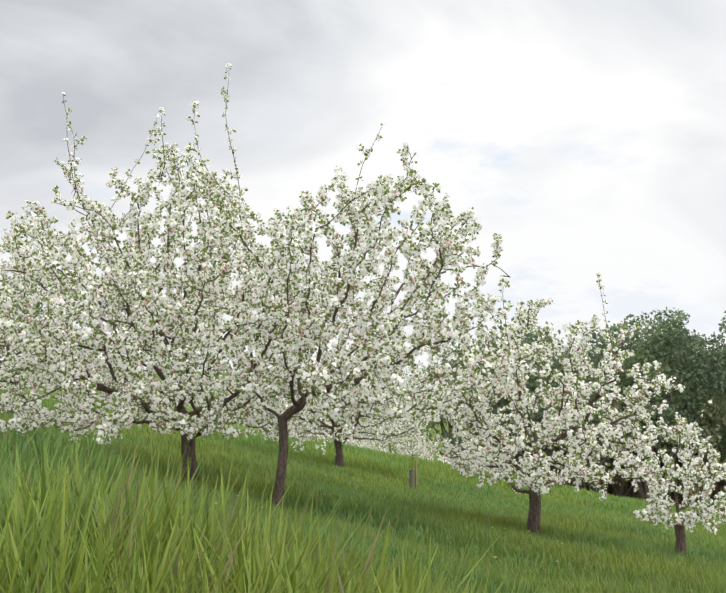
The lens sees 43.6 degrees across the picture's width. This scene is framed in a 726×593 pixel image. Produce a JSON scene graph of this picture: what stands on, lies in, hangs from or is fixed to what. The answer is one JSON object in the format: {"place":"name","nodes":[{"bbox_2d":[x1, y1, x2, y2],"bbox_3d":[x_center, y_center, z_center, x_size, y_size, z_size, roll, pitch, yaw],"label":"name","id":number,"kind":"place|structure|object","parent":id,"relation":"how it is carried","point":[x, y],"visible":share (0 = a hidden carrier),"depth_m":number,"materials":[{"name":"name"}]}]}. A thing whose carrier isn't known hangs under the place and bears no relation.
{"place":"outdoors","nodes":[
{"label":"outdoors","id":0,"kind":"place"},
{"bbox_2d":[0,366,722,515],"bbox_3d":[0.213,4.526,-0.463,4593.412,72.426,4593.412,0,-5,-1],"label":"terrain hillside","id":1,"kind":"structure","parent":0,"point":[190,409],"depth_m":271.03,"materials":[{"name":"green plant"}]},
{"bbox_2d":[0,212,105,396],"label":"apple tree","id":2,"kind":"object","parent":1,"relation":"on","point":[16,352],"visible":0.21,"depth_m":33.09,"materials":[{"name":"white plant"}]},
{"bbox_2d":[26,320,111,397],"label":"apple tree","id":3,"kind":"object","parent":1,"relation":"on","point":[100,377],"visible":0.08,"depth_m":57.18,"materials":[{"name":"white plant"}]},
{"bbox_2d":[0,63,325,481],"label":"apple tree","id":4,"kind":"object","parent":1,"relation":"on","point":[188,312],"visible":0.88,"depth_m":14.33,"materials":[{"name":"white plant"}]},
{"bbox_2d":[10,444,340,592],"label":"grass blades","id":5,"kind":"object","parent":1,"relation":"on","point":[160,515],"visible":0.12,"depth_m":3.15,"materials":[{"name":"green plant"}]},
{"bbox_2d":[257,399,328,440],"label":"apple tree","id":6,"kind":"object","parent":1,"relation":"on","point":[320,437],"visible":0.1,"depth_m":65.58,"materials":[{"name":"white plant"}]},
{"bbox_2d":[0,423,604,592],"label":"grass","id":7,"kind":"structure","parent":1,"relation":"on","point":[75,540],"depth_m":2.97,"materials":[{"name":"green plant"}]},
{"bbox_2d":[246,276,446,466],"bbox_3d":[-0.502,2.735,30.293,7.050,6.773,6.863,0,-5,-1],"label":"apple tree","id":8,"kind":"object","parent":1,"relation":"on","point":[335,431],"visible":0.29,"depth_m":29.18,"materials":[{"name":"white plant"}]},
{"bbox_2d":[323,405,388,452],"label":"apple tree","id":9,"kind":"object","parent":1,"relation":"on","point":[362,436],"visible":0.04,"depth_m":71.07,"materials":[{"name":"white plant"}]},
{"bbox_2d":[0,402,725,592],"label":"grass","id":10,"kind":"structure","parent":1,"relation":"on","point":[618,552],"depth_m":14.86,"materials":[{"name":"green plant"}]},
{"bbox_2d":[0,273,725,510],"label":"forest treeline","id":11,"kind":"object","parent":1,"relation":"on","point":[700,375],"visible":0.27,"depth_m":87.47,"materials":[{"name":"green plant"}]},
{"bbox_2d":[0,388,725,532],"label":"grass","id":12,"kind":"structure","parent":1,"relation":"on","point":[354,457],"depth_m":35.88,"materials":[{"name":"green plant"}]},
{"bbox_2d":[231,123,518,508],"bbox_3d":[0.203,0.522,13.223,4.391,6.071,3.712,0,-5,-1],"label":"apple tree","id":13,"kind":"object","parent":1,"relation":"on","point":[383,326],"visible":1,"depth_m":12.96,"materials":[{"name":"white plant"}]},
{"bbox_2d":[345,413,433,457],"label":"apple tree","id":14,"kind":"object","parent":1,"relation":"on","point":[400,446],"visible":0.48,"depth_m":61.51,"materials":[{"name":"white plant"}]},
{"bbox_2d":[408,438,419,490],"bbox_3d":[1.327,4.728,24.641,0.476,1.821,0.266,0,-5,5],"label":"sapling with guard","id":15,"kind":"object","parent":1,"relation":"on","point":[411,477],"visible":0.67,"depth_m":24.64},
{"bbox_2d":[405,428,466,461],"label":"apple tree","id":16,"kind":"object","parent":1,"relation":"on","point":[426,454],"visible":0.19,"depth_m":74.36,"materials":[{"name":"white plant"}]},
{"bbox_2d":[437,430,518,475],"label":"apple tree","id":17,"kind":"object","parent":1,"relation":"on","point":[449,459],"visible":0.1,"depth_m":67.47,"materials":[{"name":"white plant"}]},
{"bbox_2d":[515,461,560,480],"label":"apple tree","id":18,"kind":"object","parent":1,"relation":"on","point":[550,478],"visible":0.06,"depth_m":78.57,"materials":[{"name":"white plant"}]},
{"bbox_2d":[432,272,702,534],"bbox_3d":[3.274,2.076,15.706,4.326,4.976,4.178,0,-5,-1],"label":"apple tree","id":19,"kind":"object","parent":1,"relation":"on","point":[574,387],"visible":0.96,"depth_m":14.97,"materials":[{"name":"white plant"}]},
{"bbox_2d":[620,400,725,556],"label":"apple tree","id":20,"kind":"object","parent":1,"relation":"on","point":[691,516],"visible":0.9,"depth_m":17.20,"materials":[{"name":"white plant"}]},
{"bbox_2d":[0,0,725,381],"label":"sky","id":21,"kind":"structure","parent":0,"point":[587,135],"materials":[{"name":"white"}]}
]}

